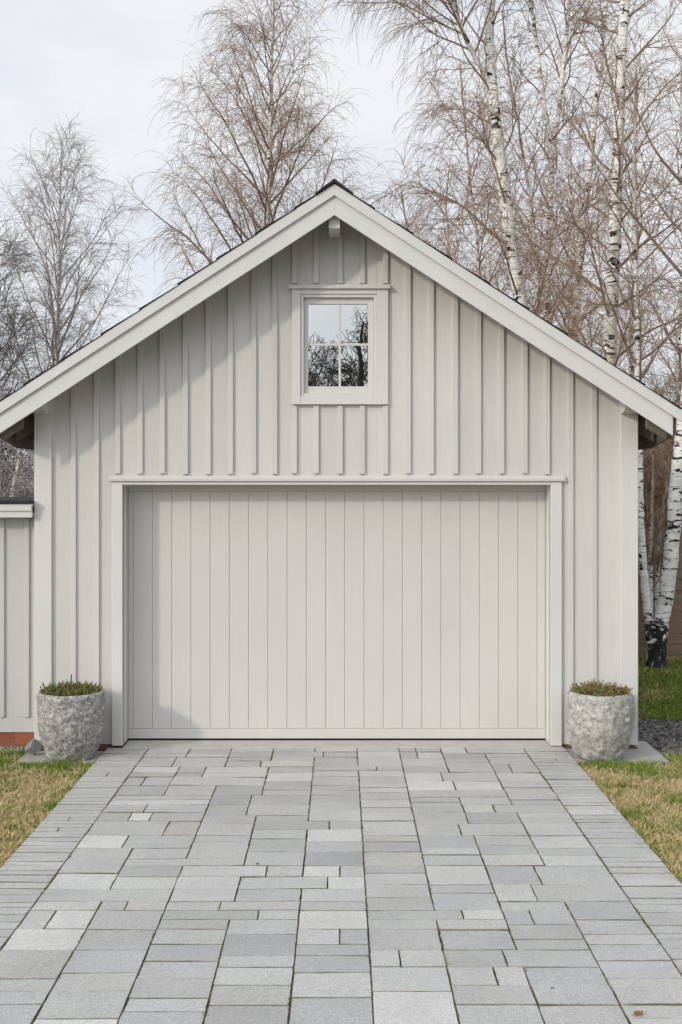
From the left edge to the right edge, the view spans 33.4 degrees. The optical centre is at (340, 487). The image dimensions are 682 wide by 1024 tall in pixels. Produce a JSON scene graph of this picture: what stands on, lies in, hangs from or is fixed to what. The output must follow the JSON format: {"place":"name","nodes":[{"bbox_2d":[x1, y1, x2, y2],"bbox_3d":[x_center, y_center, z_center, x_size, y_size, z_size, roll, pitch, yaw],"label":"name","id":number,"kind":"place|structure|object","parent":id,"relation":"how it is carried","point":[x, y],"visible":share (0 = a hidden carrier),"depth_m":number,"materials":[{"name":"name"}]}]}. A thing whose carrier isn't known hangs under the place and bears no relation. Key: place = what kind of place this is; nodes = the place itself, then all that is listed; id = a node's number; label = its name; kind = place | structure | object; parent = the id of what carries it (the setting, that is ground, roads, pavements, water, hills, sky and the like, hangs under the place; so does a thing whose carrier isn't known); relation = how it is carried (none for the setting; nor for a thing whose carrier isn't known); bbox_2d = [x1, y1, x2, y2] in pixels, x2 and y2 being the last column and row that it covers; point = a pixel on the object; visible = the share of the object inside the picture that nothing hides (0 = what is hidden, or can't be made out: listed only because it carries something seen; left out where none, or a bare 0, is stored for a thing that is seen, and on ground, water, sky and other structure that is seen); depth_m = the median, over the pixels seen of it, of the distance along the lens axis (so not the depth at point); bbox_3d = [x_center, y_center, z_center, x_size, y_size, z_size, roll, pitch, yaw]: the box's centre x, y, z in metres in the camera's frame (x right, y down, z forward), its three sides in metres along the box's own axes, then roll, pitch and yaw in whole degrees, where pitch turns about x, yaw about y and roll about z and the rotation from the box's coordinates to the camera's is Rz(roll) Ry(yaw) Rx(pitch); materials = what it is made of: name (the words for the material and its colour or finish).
{"place":"outdoors","nodes":[
{"label":"outdoors","id":0,"kind":"place"},
{"bbox_2d":[0,748,681,1023],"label":"driveway","id":1,"kind":"structure","parent":0,"point":[633,963],"depth_m":6.75,"materials":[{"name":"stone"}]},
{"bbox_2d":[0,748,681,1023],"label":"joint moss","id":2,"kind":"object","parent":1,"relation":"on","point":[208,1003],"visible":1,"depth_m":6.66,"materials":[{"name":"green moss"}]},
{"bbox_2d":[0,492,681,864],"bbox_3d":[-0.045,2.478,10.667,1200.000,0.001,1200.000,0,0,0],"label":"ground","id":3,"kind":"structure","parent":0,"point":[638,622],"depth_m":10.86,"materials":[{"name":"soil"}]},
{"bbox_2d":[0,746,25,752],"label":"gravel strip","id":4,"kind":"object","parent":3,"relation":"on","point":[13,748],"visible":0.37,"depth_m":10.72,"materials":[{"name":"gravel"}]},
{"bbox_2d":[0,362,33,496],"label":"bare shrub","id":5,"kind":"object","parent":3,"relation":"on","point":[4,445],"visible":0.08,"depth_m":18.21,"materials":[{"name":"brown plant"}]},
{"bbox_2d":[0,442,33,496],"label":"bare shrub","id":6,"kind":"object","parent":3,"relation":"on","point":[22,495],"visible":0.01,"depth_m":18.05,"materials":[{"name":"brown plant"}]},
{"bbox_2d":[0,497,33,747],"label":"annex","id":7,"kind":"object","parent":3,"relation":"on","point":[17,621],"visible":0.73,"depth_m":10.77,"materials":[{"name":"paint"}]},
{"bbox_2d":[0,356,44,505],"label":"bare shrub","id":8,"kind":"object","parent":3,"relation":"on","point":[12,490],"visible":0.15,"depth_m":16.95,"materials":[{"name":"brown plant"}]},
{"bbox_2d":[25,738,41,755],"bbox_3d":[-2.807,2.408,10.375,0.162,0.240,0.179,0,0,0],"label":"stone","id":9,"kind":"object","parent":3,"relation":"on","point":[33,746],"visible":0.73,"depth_m":10.35,"materials":[{"name":"grey stone"}]},
{"bbox_2d":[0,201,88,463],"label":"bare tree","id":10,"kind":"object","parent":3,"relation":"on","point":[11,316],"visible":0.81,"depth_m":27.64,"materials":[{"name":"brown plant"}]},
{"bbox_2d":[0,747,101,867],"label":"lawn grass","id":11,"kind":"structure","parent":3,"relation":"on","point":[61,779],"depth_m":9.16,"materials":[{"name":"green plant"}]},
{"bbox_2d":[16,751,103,763],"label":"path slab","id":12,"kind":"structure","parent":3,"relation":"on","point":[37,756],"depth_m":10.30,"materials":[{"name":"concrete"}]},
{"bbox_2d":[36,686,105,761],"bbox_3d":[-2.447,2.146,10.313,0.626,0.609,0.630,0,0,0],"label":"planter","id":13,"kind":"object","parent":12,"relation":"on","point":[71,728],"visible":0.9,"depth_m":10.07,"materials":[{"name":"stone"}]},
{"bbox_2d":[40,679,102,695],"bbox_3d":[-2.449,1.821,10.317,0.569,0.153,0.589,0,0,0],"label":"sedum plant","id":14,"kind":"object","parent":13,"relation":"on","point":[78,688],"visible":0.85,"depth_m":10.27,"materials":[{"name":"green plant"}]},
{"bbox_2d":[0,110,153,397],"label":"birch tree","id":15,"kind":"object","parent":3,"relation":"on","point":[56,334],"visible":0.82,"depth_m":30.42,"materials":[{"name":"brown plant"}]},
{"bbox_2d":[103,0,390,299],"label":"birch tree","id":16,"kind":"object","parent":3,"relation":"on","point":[266,190],"visible":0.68,"depth_m":23.86,"materials":[{"name":"brown plant"}]},
{"bbox_2d":[0,178,681,749],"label":"garage","id":17,"kind":"structure","parent":3,"relation":"on","point":[334,462],"depth_m":10.67,"materials":[{"name":"paint"}]},
{"bbox_2d":[128,485,544,739],"bbox_3d":[-0.041,1.204,10.930,4.005,2.452,0.053,0,0,0],"label":"garage door","id":18,"kind":"structure","parent":17,"relation":"in","point":[256,612],"depth_m":10.91,"materials":[{"name":"paint"}]},
{"bbox_2d":[288,284,390,404],"bbox_3d":[-0.015,-1.336,10.681,0.954,1.125,0.152,0,0,0],"label":"window","id":19,"kind":"structure","parent":17,"relation":"in","point":[340,331],"depth_m":10.69,"materials":[{"name":"paint"}]},
{"bbox_2d":[361,162,469,267],"bbox_3d":[1.153,-2.106,23.925,4.200,9.216,3.769,0,0,15],"label":"birch tree","id":20,"kind":"object","parent":3,"relation":"on","point":[403,211],"visible":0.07,"depth_m":23.66,"materials":[{"name":"brown plant"}]},
{"bbox_2d":[409,150,486,270],"bbox_3d":[3.046,-3.116,29.896,4.815,11.240,4.349,0,0,0],"label":"birch tree","id":21,"kind":"object","parent":3,"relation":"on","point":[446,187],"visible":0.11,"depth_m":29.64,"materials":[{"name":"brown plant"}]},
{"bbox_2d":[302,0,608,351],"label":"birch tree","id":22,"kind":"object","parent":3,"relation":"on","point":[503,191],"visible":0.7,"depth_m":16.81,"materials":[{"name":"brown plant"}]},
{"bbox_2d":[372,40,599,341],"bbox_3d":[2.729,-2.901,21.325,3.914,10.804,3.776,0,0,-44],"label":"birch tree","id":23,"kind":"object","parent":3,"relation":"on","point":[472,203],"visible":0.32,"depth_m":21.15,"materials":[{"name":"brown plant"}]},
{"bbox_2d":[452,0,654,371],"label":"birch tree","id":24,"kind":"object","parent":3,"relation":"on","point":[528,185],"visible":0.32,"depth_m":18.81,"materials":[{"name":"brown plant"}]},
{"bbox_2d":[459,0,649,354],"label":"birch tree","id":25,"kind":"object","parent":3,"relation":"on","point":[563,65],"visible":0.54,"depth_m":20.13,"materials":[{"name":"brown plant"}]},
{"bbox_2d":[445,0,681,491],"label":"birch tree","id":26,"kind":"object","parent":3,"relation":"on","point":[610,349],"visible":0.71,"depth_m":16.25,"materials":[{"name":"brown plant"}]},
{"bbox_2d":[498,0,667,365],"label":"birch tree","id":27,"kind":"object","parent":3,"relation":"on","point":[597,88],"visible":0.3,"depth_m":23.12,"materials":[{"name":"brown plant"}]},
{"bbox_2d":[517,85,657,385],"bbox_3d":[5.747,-3.881,28.645,4.015,12.774,4.150,0,0,0],"label":"birch tree","id":28,"kind":"object","parent":3,"relation":"on","point":[572,256],"visible":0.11,"depth_m":28.62,"materials":[{"name":"brown plant"}]},
{"bbox_2d":[498,1,681,668],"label":"birch tree","id":29,"kind":"object","parent":3,"relation":"on","point":[656,631],"visible":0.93,"depth_m":15.35,"materials":[{"name":"brown plant"}]},
{"bbox_2d":[566,741,668,764],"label":"path slab","id":30,"kind":"structure","parent":3,"relation":"on","point":[644,751],"depth_m":10.38,"materials":[{"name":"concrete"}]},
{"bbox_2d":[565,687,635,761],"bbox_3d":[2.347,2.149,10.306,0.631,0.604,0.635,0,0,0],"label":"planter","id":31,"kind":"object","parent":30,"relation":"on","point":[598,728],"visible":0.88,"depth_m":10.06,"materials":[{"name":"stone"}]},
{"bbox_2d":[570,678,632,696],"bbox_3d":[2.365,1.831,10.302,0.573,0.143,0.556,0,0,0],"label":"sedum plant","id":32,"kind":"object","parent":31,"relation":"on","point":[593,689],"visible":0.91,"depth_m":10.24,"materials":[{"name":"green plant"}]},
{"bbox_2d":[567,62,681,399],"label":"birch tree","id":33,"kind":"object","parent":3,"relation":"on","point":[629,356],"visible":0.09,"depth_m":30.63,"materials":[{"name":"brown plant"}]},
{"bbox_2d":[576,751,681,883],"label":"lawn grass","id":34,"kind":"structure","parent":3,"relation":"on","point":[637,788],"depth_m":8.97,"materials":[{"name":"green plant"}]},
{"bbox_2d":[595,35,681,579],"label":"birch tree","id":35,"kind":"object","parent":3,"relation":"on","point":[678,340],"visible":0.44,"depth_m":27.65,"materials":[{"name":"brown plant"}]},
{"bbox_2d":[626,370,681,590],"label":"twiggy shrub","id":36,"kind":"object","parent":3,"relation":"on","point":[648,462],"visible":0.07,"depth_m":17.81,"materials":[{"name":"brown plant"}]},
{"bbox_2d":[638,526,681,654],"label":"board fence","id":37,"kind":"object","parent":3,"relation":"on","point":[674,644],"depth_m":16.41,"materials":[{"name":"brown wood"}]},
{"bbox_2d":[638,439,681,660],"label":"birch sapling","id":38,"kind":"object","parent":3,"relation":"on","point":[650,521],"visible":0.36,"depth_m":15.89,"materials":[{"name":"brown plant"}]},
{"bbox_2d":[638,439,681,611],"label":"birch sapling","id":39,"kind":"object","parent":3,"relation":"on","point":[666,467],"visible":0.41,"depth_m":15.99,"materials":[{"name":"brown plant"}]},
{"bbox_2d":[639,354,681,590],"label":"twiggy shrub","id":40,"kind":"object","parent":3,"relation":"on","point":[676,389],"visible":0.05,"depth_m":18.48,"materials":[{"name":"brown plant"}]},
{"bbox_2d":[0,0,681,489],"label":"sky","id":41,"kind":"structure","parent":0,"point":[101,59],"materials":[{"name":"white"}]},
{"bbox_2d":[638,654,681,720],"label":"lawn grass","id":42,"kind":"structure","parent":0,"point":[659,693],"depth_m":13.60,"materials":[{"name":"green plant"}]},
{"label":"mulch bed","id":43,"kind":"structure","parent":0,"visible":0},
{"bbox_2d":[638,718,681,756],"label":"slate mulch","id":44,"kind":"object","parent":43,"relation":"on","point":[662,736],"visible":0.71,"depth_m":11.23,"materials":[{"name":"grey gravel"}]}
]}

